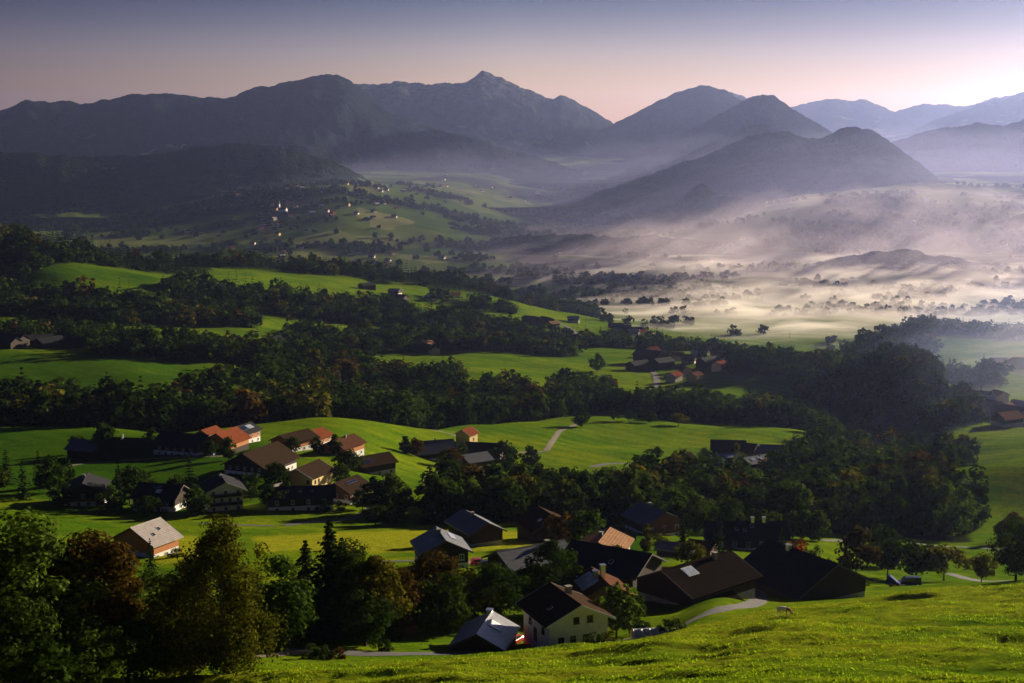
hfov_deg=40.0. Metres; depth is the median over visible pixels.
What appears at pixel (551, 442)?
track
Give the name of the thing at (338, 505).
shrub
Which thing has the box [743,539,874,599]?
barn
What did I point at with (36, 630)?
broadleaf tree
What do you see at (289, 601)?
broadleaf tree
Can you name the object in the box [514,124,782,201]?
hill
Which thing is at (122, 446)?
farm barn
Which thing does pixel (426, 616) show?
broadleaf tree
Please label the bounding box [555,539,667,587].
black barn
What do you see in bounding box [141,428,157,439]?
broadleaf tree
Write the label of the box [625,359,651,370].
barn
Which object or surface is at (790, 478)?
broadleaf tree
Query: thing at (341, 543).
spruce tree
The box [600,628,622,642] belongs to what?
shrub
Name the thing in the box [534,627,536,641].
door
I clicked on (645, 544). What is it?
column tree
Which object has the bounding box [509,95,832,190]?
mountain
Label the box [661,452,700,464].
farm house
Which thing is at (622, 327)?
barn
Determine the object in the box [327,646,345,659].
shrub
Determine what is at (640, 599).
broadleaf tree
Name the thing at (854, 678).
grass
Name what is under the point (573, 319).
house
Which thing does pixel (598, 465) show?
road
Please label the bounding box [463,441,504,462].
dark barn
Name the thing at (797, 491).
broadleaf tree
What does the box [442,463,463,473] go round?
broadleaf tree
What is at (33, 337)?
barn
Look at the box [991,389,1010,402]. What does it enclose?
house
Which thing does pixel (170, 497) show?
dark roof house
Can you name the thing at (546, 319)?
barn
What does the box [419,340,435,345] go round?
house
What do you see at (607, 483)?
broadleaf tree
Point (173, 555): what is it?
shrub
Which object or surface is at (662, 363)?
barn
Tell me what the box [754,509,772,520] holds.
broadleaf tree
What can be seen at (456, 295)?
house
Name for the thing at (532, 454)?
broadleaf tree
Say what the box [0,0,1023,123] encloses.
sky
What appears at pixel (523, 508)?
broadleaf tree
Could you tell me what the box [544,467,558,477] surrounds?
broadleaf tree
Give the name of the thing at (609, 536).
tan roof house
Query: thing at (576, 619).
window
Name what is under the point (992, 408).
house
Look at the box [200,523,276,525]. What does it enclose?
road
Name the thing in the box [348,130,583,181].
mountain
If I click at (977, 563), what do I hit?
fruit tree
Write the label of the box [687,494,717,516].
broadleaf tree
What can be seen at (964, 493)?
broadleaf tree
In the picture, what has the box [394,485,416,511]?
broadleaf tree
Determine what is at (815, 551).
shrub
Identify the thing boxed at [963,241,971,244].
barn
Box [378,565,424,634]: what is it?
broadleaf tree
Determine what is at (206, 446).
broadleaf tree
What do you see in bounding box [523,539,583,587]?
broadleaf tree
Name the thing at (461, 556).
window
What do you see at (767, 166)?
hill
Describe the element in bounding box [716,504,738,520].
broadleaf tree
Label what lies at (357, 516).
road
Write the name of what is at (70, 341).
barn
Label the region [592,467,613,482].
broadleaf tree
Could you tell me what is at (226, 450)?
broadleaf tree
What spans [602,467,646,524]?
broadleaf tree
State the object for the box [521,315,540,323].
barn
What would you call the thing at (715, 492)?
spruce tree
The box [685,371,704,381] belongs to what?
house
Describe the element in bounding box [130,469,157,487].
broadleaf tree
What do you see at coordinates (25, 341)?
barn
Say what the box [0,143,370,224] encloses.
hill
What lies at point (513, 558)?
dark house
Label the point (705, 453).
broadleaf tree
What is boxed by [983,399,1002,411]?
house
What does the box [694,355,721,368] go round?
barn
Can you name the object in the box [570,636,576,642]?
window
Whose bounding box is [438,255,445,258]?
house
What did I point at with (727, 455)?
annex house
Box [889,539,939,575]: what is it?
fruit tree
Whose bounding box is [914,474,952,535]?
broadleaf tree
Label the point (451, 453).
broadleaf tree
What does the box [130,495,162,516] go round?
broadleaf tree
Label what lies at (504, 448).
broadleaf tree
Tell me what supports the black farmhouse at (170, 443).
on the ground at (598, 439)
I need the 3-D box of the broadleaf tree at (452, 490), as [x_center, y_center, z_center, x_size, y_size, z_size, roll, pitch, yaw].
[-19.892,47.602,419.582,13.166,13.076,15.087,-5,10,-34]
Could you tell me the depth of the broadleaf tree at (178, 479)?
449.27 m
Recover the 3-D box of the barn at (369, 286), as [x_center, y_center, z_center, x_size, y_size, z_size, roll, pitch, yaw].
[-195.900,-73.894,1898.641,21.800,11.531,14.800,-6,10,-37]
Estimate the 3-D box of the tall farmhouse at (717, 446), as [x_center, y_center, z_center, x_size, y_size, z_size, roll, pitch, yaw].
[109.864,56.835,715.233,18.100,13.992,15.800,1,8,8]
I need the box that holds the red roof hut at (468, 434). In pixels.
[453,426,479,443]
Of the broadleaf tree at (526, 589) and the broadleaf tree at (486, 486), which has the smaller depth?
the broadleaf tree at (526, 589)
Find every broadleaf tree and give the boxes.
[0,469,7,487]
[0,506,110,682]
[0,592,72,682]
[0,619,28,677]
[8,639,88,682]
[20,614,137,682]
[31,528,147,666]
[33,453,68,489]
[45,479,74,505]
[61,458,75,481]
[67,435,85,442]
[79,616,181,682]
[88,422,118,450]
[95,484,127,511]
[110,464,148,503]
[127,584,161,664]
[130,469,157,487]
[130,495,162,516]
[135,567,179,603]
[140,634,190,677]
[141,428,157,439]
[164,473,189,485]
[182,488,213,515]
[200,439,218,454]
[218,436,236,459]
[241,471,262,499]
[246,554,318,649]
[256,482,286,507]
[260,461,289,484]
[265,588,327,635]
[277,480,289,486]
[283,437,301,450]
[308,435,324,453]
[320,536,385,622]
[327,434,342,454]
[329,555,418,637]
[330,448,365,470]
[331,589,405,645]
[333,463,350,481]
[352,489,371,508]
[357,503,387,524]
[359,476,391,507]
[371,471,412,513]
[378,504,408,524]
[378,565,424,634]
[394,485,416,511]
[404,548,470,604]
[408,580,451,634]
[409,437,424,456]
[413,473,438,507]
[417,477,453,521]
[420,454,466,481]
[423,478,466,519]
[427,571,473,633]
[436,469,465,483]
[439,447,464,462]
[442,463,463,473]
[452,566,502,621]
[454,463,491,484]
[456,442,467,454]
[457,476,484,511]
[457,479,471,509]
[460,560,530,615]
[471,474,524,520]
[479,460,515,481]
[481,479,533,522]
[487,440,521,465]
[496,454,518,471]
[505,462,528,476]
[505,472,540,508]
[506,496,532,515]
[509,563,554,597]
[520,444,540,467]
[521,471,554,495]
[522,480,566,510]
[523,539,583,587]
[531,462,546,477]
[536,493,554,512]
[541,471,565,483]
[542,512,572,540]
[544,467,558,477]
[550,467,597,502]
[551,479,589,518]
[553,484,565,514]
[555,466,569,475]
[555,478,577,513]
[563,507,606,540]
[571,407,591,426]
[571,469,601,519]
[586,482,601,513]
[587,352,607,371]
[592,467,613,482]
[593,581,644,638]
[595,473,619,510]
[599,466,619,477]
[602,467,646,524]
[604,467,633,491]
[611,591,650,633]
[616,472,656,501]
[626,467,654,499]
[631,463,663,484]
[635,469,665,503]
[641,411,656,422]
[651,446,663,457]
[652,501,668,512]
[653,487,690,514]
[657,486,677,503]
[659,474,684,489]
[664,350,674,358]
[666,476,687,487]
[667,491,690,514]
[669,500,686,527]
[673,540,706,562]
[683,486,706,499]
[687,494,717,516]
[689,502,707,532]
[694,350,708,358]
[696,447,710,464]
[696,477,726,501]
[701,473,713,499]
[706,474,741,497]
[712,496,743,517]
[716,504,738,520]
[719,347,737,361]
[728,443,743,454]
[742,509,754,517]
[746,508,759,520]
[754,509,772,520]
[755,482,802,518]
[762,478,813,521]
[766,511,780,520]
[769,475,821,497]
[774,513,781,520]
[787,510,801,537]
[789,509,810,538]
[792,476,817,495]
[800,515,820,539]
[806,479,844,499]
[806,497,827,518]
[808,509,832,540]
[816,479,881,532]
[827,467,873,499]
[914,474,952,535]
[917,478,978,539]
[943,495,973,536]
[948,485,991,534]
[985,515,1023,580]
[993,523,1001,536]
[999,511,1023,541]
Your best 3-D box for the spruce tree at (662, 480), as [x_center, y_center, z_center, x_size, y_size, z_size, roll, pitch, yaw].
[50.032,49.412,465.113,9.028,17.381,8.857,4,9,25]
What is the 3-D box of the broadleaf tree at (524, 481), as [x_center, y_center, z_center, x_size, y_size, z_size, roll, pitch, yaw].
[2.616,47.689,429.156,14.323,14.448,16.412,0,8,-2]
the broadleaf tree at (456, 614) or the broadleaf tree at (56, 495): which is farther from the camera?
the broadleaf tree at (56, 495)
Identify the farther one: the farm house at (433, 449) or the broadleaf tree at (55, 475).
the farm house at (433, 449)
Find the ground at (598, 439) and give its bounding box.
[0,155,1023,682]
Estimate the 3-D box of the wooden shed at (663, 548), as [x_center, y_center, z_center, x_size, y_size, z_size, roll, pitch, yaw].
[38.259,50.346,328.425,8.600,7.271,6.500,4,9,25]
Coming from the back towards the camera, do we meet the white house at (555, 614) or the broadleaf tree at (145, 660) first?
the white house at (555, 614)
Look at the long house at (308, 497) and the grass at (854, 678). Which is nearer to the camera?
the grass at (854, 678)
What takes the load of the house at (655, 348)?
on the ground at (598, 439)
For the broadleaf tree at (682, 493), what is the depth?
439.19 m
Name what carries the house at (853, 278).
on the ground at (598, 439)
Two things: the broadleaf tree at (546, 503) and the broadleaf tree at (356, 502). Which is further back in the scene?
the broadleaf tree at (356, 502)
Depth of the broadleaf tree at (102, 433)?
556.65 m
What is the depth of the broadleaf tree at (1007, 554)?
279.27 m
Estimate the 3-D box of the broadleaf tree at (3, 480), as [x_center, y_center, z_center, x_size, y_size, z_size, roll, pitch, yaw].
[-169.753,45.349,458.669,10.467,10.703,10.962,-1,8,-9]
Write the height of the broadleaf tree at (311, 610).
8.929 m
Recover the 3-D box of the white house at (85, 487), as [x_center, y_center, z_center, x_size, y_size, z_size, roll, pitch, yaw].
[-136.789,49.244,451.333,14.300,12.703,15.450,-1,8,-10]
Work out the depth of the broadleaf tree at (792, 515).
416.51 m
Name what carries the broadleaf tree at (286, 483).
on the ground at (598, 439)
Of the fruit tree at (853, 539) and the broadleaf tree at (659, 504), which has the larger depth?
the broadleaf tree at (659, 504)
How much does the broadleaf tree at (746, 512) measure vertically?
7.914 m
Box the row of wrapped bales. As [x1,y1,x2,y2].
[631,627,667,638]
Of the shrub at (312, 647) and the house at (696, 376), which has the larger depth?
the house at (696, 376)
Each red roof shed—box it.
[195,425,222,435]
[744,443,759,455]
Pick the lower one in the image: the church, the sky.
the church
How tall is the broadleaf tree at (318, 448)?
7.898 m
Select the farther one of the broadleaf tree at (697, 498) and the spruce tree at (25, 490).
the spruce tree at (25, 490)
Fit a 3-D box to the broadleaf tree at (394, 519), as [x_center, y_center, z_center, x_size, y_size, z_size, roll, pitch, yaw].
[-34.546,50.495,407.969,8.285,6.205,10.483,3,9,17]
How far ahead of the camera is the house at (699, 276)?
3038.56 m
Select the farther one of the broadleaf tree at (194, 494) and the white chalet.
the white chalet
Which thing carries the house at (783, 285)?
on the ground at (598, 439)
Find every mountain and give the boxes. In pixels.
[0,74,581,183]
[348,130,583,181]
[355,71,612,155]
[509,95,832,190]
[575,85,741,157]
[730,92,746,100]
[790,96,1009,138]
[888,92,1023,141]
[891,119,1023,172]
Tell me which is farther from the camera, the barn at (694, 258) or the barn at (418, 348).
the barn at (694, 258)
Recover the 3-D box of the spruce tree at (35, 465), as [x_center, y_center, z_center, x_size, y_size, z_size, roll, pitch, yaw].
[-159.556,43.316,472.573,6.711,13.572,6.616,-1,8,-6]
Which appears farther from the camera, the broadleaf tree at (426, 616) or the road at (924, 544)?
the road at (924, 544)
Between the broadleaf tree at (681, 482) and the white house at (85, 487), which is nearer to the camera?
the white house at (85, 487)
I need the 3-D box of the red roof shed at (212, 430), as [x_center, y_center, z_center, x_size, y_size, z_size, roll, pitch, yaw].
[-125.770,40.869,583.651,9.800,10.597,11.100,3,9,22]
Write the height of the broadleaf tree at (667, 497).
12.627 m
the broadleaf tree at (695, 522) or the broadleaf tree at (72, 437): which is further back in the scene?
the broadleaf tree at (72, 437)
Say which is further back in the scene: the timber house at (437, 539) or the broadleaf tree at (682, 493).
the broadleaf tree at (682, 493)
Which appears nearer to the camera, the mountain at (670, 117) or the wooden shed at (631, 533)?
the wooden shed at (631, 533)
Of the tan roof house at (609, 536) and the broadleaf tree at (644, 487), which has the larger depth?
the broadleaf tree at (644, 487)
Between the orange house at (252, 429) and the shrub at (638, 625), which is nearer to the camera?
the shrub at (638, 625)
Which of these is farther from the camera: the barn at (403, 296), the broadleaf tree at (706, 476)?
the barn at (403, 296)
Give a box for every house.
[59,473,110,505]
[63,438,102,458]
[108,517,183,556]
[129,482,189,511]
[237,422,262,442]
[264,484,336,510]
[268,428,319,451]
[282,459,334,485]
[312,427,332,445]
[322,433,366,455]
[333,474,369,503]
[388,288,402,293]
[410,526,472,567]
[411,438,458,460]
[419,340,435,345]
[425,293,436,301]
[427,345,439,354]
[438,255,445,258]
[450,291,460,297]
[458,451,494,469]
[481,539,567,578]
[513,505,571,541]
[516,581,615,647]
[546,320,560,326]
[562,563,634,613]
[567,316,579,323]
[581,527,634,548]
[620,501,685,534]
[627,329,639,335]
[646,346,660,350]
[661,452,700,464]
[666,371,683,382]
[671,352,683,360]
[675,365,692,375]
[680,354,697,363]
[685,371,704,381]
[690,350,708,357]
[692,290,698,294]
[696,274,702,278]
[699,516,790,549]
[705,452,739,467]
[710,351,718,355]
[711,360,726,371]
[715,351,726,360]
[734,454,766,468]
[779,282,788,287]
[849,276,857,279]
[979,395,995,399]
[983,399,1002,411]
[990,402,1015,414]
[990,410,1023,426]
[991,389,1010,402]
[1005,356,1021,365]
[1010,399,1023,406]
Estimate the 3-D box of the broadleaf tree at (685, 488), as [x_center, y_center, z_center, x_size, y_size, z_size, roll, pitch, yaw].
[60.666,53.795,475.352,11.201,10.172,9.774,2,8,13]
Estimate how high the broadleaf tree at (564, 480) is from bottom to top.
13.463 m
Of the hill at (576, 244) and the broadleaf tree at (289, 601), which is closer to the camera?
the broadleaf tree at (289, 601)
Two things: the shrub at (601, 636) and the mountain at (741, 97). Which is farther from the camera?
the mountain at (741, 97)
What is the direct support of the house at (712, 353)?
on the ground at (598, 439)
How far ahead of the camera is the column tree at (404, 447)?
621.77 m
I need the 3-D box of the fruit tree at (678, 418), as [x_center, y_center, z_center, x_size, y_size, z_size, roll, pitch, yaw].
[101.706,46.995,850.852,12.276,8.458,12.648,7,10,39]
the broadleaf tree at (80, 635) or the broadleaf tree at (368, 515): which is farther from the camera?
the broadleaf tree at (368, 515)
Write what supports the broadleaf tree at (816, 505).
on the ground at (598, 439)
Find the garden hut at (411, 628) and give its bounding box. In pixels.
[384,619,419,634]
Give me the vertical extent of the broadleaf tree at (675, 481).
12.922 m
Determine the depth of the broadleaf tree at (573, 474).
439.05 m
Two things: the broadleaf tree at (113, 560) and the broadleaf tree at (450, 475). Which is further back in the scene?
the broadleaf tree at (450, 475)
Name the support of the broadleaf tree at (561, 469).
on the ground at (598, 439)
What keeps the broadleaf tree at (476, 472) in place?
on the ground at (598, 439)
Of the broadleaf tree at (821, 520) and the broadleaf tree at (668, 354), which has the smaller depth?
the broadleaf tree at (821, 520)
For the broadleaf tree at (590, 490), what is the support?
on the ground at (598, 439)
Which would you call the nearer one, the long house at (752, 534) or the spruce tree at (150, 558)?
the spruce tree at (150, 558)
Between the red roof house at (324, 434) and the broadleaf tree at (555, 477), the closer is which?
the broadleaf tree at (555, 477)
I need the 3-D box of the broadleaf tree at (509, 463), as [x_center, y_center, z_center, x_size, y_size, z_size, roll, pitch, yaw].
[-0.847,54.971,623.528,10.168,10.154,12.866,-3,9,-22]
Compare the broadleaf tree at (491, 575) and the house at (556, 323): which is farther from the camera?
the house at (556, 323)
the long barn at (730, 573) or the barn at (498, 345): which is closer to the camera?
the long barn at (730, 573)
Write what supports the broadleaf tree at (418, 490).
on the ground at (598, 439)
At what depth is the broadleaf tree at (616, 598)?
214.47 m
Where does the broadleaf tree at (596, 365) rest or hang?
on the ground at (598, 439)
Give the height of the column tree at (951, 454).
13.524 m
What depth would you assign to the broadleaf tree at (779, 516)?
421.28 m
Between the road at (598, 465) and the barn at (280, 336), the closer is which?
the road at (598, 465)
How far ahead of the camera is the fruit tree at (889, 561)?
340.10 m
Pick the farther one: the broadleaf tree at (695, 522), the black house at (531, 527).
the broadleaf tree at (695, 522)
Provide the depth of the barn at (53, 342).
1068.11 m
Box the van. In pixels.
[898,576,921,585]
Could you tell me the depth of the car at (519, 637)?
214.18 m
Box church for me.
[277,200,287,211]
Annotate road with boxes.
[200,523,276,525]
[267,638,631,655]
[283,508,368,525]
[391,560,468,562]
[588,463,630,466]
[649,368,659,386]
[668,590,767,630]
[822,539,1013,549]
[946,573,1011,581]
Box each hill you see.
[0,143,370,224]
[448,222,516,236]
[468,233,718,256]
[484,127,938,224]
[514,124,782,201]
[597,183,765,231]
[788,249,1020,275]
[874,213,1023,234]
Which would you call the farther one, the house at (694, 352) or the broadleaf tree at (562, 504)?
the house at (694, 352)
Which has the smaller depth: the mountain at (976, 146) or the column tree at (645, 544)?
the column tree at (645, 544)
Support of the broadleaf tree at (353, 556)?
on the ground at (598, 439)
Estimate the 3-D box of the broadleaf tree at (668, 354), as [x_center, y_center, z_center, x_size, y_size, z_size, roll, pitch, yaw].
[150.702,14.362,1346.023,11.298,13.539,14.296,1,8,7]
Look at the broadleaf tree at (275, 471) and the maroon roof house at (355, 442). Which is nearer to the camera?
the broadleaf tree at (275, 471)
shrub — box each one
[166,547,184,557]
[300,643,323,659]
[309,645,337,658]
[314,500,330,511]
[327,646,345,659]
[333,500,346,510]
[369,639,395,651]
[584,632,605,643]
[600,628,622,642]
[627,622,652,632]
[651,533,669,544]
[656,617,690,632]
[784,538,821,556]
[807,544,823,555]
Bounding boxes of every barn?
[0,333,31,347]
[0,337,22,348]
[26,333,52,345]
[31,335,65,348]
[63,334,84,348]
[99,434,152,457]
[209,426,251,452]
[259,335,285,342]
[352,451,398,475]
[358,282,375,290]
[391,294,408,300]
[407,343,431,353]
[435,335,450,348]
[444,338,467,350]
[444,508,506,546]
[448,608,519,651]
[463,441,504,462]
[481,341,501,351]
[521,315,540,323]
[530,318,545,325]
[539,316,554,322]
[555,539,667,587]
[608,323,624,328]
[615,325,630,331]
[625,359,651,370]
[630,549,762,604]
[631,348,665,360]
[650,357,675,369]
[673,272,682,276]
[690,257,699,260]
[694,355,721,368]
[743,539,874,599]
[751,444,784,455]
[826,251,835,255]
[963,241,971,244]
[974,390,993,394]
[994,358,1007,362]
[994,403,1023,412]
[1012,357,1023,368]
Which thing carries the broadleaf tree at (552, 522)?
on the ground at (598, 439)
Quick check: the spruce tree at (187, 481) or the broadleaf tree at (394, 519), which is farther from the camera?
the spruce tree at (187, 481)
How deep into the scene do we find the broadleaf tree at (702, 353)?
1313.43 m
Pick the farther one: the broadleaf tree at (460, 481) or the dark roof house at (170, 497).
the dark roof house at (170, 497)
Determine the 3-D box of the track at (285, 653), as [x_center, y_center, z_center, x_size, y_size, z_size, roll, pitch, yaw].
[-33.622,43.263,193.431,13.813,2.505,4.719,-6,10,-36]
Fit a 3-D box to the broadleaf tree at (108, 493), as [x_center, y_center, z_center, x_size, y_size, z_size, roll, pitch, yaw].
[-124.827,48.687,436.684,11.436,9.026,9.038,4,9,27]
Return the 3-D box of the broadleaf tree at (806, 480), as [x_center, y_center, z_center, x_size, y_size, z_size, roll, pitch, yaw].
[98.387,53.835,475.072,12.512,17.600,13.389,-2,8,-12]
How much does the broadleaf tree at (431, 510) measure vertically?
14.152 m
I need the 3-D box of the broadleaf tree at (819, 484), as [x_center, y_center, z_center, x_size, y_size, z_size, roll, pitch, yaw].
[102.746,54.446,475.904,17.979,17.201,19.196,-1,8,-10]
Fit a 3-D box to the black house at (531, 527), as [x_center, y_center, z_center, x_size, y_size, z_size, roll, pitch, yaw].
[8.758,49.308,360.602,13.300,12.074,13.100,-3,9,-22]
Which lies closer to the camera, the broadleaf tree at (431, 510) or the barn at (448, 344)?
the broadleaf tree at (431, 510)
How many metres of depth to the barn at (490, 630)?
207.12 m
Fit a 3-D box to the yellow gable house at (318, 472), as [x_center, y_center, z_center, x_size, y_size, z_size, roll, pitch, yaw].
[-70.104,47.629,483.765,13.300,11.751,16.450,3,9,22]
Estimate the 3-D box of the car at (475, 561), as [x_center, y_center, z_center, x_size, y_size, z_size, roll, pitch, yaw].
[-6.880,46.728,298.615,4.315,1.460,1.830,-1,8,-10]
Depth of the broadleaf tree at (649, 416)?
853.30 m
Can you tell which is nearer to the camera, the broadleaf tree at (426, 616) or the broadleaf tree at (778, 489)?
the broadleaf tree at (426, 616)
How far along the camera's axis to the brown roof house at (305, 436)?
564.74 m
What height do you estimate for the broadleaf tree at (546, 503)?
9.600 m
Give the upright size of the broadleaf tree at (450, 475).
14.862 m
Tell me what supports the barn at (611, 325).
on the ground at (598, 439)
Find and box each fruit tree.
[607,410,619,420]
[623,409,636,419]
[669,412,689,425]
[834,525,883,571]
[863,523,908,556]
[873,537,909,577]
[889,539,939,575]
[920,543,973,580]
[969,552,999,581]
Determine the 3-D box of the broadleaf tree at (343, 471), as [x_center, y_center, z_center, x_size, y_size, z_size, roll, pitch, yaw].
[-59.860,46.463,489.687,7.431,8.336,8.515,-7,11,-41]
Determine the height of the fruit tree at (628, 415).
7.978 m
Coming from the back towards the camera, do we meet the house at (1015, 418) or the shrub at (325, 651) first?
the house at (1015, 418)
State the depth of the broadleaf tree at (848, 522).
448.79 m
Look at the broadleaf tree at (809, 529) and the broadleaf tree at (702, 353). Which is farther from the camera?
the broadleaf tree at (702, 353)
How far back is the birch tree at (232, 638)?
159.62 m
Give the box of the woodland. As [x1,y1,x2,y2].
[0,178,1023,527]
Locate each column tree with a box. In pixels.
[398,436,411,453]
[640,523,652,550]
[945,449,955,470]
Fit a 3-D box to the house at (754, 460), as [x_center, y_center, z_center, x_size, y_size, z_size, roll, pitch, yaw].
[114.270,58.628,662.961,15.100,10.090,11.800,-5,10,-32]
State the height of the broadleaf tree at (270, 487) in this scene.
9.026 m
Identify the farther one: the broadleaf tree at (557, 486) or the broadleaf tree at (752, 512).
the broadleaf tree at (557, 486)
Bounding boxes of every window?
[459,554,463,560]
[558,637,563,643]
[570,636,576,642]
[573,617,579,624]
[586,615,592,622]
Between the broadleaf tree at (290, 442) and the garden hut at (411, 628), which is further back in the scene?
the broadleaf tree at (290, 442)
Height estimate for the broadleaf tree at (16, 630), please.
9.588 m
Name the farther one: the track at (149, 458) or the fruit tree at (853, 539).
the track at (149, 458)
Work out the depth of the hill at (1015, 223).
4234.86 m
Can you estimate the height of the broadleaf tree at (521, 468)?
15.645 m
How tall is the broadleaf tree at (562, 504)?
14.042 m
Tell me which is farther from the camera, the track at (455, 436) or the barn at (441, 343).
the barn at (441, 343)
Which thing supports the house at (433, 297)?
on the ground at (598, 439)
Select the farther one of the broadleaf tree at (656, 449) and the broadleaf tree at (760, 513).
the broadleaf tree at (656, 449)
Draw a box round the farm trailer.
[885,574,905,586]
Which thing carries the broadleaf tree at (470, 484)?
on the ground at (598, 439)
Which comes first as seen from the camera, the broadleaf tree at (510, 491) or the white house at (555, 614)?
the white house at (555, 614)
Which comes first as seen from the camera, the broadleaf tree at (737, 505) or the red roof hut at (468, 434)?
the broadleaf tree at (737, 505)
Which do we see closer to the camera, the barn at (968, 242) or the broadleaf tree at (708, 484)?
the broadleaf tree at (708, 484)
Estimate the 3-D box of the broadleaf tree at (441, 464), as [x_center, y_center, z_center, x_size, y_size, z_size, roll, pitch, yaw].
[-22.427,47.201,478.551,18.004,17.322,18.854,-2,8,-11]
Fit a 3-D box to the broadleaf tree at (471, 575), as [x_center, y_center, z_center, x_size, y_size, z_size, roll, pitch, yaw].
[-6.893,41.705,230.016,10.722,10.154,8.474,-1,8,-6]
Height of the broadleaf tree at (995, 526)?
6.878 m
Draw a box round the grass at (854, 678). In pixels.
[46,583,1023,682]
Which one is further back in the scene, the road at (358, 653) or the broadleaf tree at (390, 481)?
the broadleaf tree at (390, 481)
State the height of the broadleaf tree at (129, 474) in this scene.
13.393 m
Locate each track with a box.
[69,456,221,465]
[254,650,309,656]
[430,429,543,452]
[544,418,583,450]
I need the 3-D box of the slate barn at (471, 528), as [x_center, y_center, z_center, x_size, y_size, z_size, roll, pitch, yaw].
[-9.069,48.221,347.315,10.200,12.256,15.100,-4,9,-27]
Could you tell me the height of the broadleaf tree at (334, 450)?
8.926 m
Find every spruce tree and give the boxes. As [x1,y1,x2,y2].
[0,450,19,485]
[15,460,32,500]
[28,451,42,488]
[111,460,129,508]
[143,538,158,570]
[182,453,198,504]
[289,540,324,638]
[299,574,341,645]
[308,519,352,640]
[336,538,371,638]
[660,465,666,487]
[674,510,688,542]
[709,478,719,501]
[709,514,726,555]
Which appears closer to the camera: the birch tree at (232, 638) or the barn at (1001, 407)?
the birch tree at (232, 638)
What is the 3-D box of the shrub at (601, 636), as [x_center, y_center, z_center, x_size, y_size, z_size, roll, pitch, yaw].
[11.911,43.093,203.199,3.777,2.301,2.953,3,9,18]
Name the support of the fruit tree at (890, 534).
on the ground at (598, 439)
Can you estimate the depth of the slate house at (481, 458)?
635.83 m
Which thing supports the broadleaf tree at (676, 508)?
on the ground at (598, 439)
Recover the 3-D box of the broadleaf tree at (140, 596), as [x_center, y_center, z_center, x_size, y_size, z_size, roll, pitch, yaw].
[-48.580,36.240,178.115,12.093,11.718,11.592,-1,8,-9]
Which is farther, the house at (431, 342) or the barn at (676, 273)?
the barn at (676, 273)
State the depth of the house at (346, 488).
456.33 m
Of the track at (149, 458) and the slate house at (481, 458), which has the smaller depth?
the track at (149, 458)
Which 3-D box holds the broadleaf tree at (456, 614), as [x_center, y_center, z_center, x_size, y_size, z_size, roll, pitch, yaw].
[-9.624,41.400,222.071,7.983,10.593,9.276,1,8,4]
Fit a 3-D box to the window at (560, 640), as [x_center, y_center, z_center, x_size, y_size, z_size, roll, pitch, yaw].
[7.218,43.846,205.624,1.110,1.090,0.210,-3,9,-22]
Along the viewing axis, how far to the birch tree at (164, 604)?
170.94 m
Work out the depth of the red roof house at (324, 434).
577.78 m
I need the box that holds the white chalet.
[199,473,247,511]
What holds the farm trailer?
on the ground at (598, 439)
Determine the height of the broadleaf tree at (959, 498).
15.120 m
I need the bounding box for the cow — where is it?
[775,606,792,615]
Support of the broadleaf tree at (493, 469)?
on the ground at (598, 439)
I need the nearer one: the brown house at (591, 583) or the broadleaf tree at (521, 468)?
the brown house at (591, 583)
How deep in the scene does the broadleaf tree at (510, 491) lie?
411.71 m
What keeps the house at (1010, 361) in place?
on the ground at (598, 439)
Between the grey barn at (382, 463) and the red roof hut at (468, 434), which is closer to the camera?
the grey barn at (382, 463)
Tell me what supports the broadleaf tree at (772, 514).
on the ground at (598, 439)
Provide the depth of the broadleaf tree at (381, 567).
210.91 m
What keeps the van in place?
on the ground at (598, 439)
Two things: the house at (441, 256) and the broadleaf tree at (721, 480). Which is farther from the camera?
the house at (441, 256)
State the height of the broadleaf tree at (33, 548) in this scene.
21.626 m
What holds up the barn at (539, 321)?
on the ground at (598, 439)
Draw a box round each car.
[469,557,483,564]
[478,559,487,565]
[516,634,523,643]
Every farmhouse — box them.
[150,431,210,455]
[220,441,300,475]
[710,439,746,453]
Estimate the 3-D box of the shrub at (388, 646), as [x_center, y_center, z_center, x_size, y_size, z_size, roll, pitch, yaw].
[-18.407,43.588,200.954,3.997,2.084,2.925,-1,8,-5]
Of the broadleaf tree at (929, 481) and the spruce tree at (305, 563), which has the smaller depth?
the spruce tree at (305, 563)
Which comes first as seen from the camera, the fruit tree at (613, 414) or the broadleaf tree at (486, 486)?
the broadleaf tree at (486, 486)
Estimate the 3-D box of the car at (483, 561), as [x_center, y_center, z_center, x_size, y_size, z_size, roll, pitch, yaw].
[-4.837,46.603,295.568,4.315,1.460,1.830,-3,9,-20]
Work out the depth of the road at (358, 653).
198.63 m
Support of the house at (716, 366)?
on the ground at (598, 439)
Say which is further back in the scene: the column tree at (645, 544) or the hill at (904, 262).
the hill at (904, 262)
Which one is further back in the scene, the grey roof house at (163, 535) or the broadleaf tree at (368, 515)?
the broadleaf tree at (368, 515)
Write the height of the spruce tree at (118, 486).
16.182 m
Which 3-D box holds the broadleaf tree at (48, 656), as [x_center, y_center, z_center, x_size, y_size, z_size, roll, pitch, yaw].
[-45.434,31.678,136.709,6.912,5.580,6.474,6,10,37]
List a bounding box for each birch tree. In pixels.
[134,512,289,681]
[140,556,220,676]
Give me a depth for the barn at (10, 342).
1050.45 m
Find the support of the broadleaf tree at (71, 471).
on the ground at (598, 439)
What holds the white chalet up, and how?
on the ground at (598, 439)
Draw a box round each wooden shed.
[593,522,638,540]
[654,540,694,556]
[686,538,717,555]

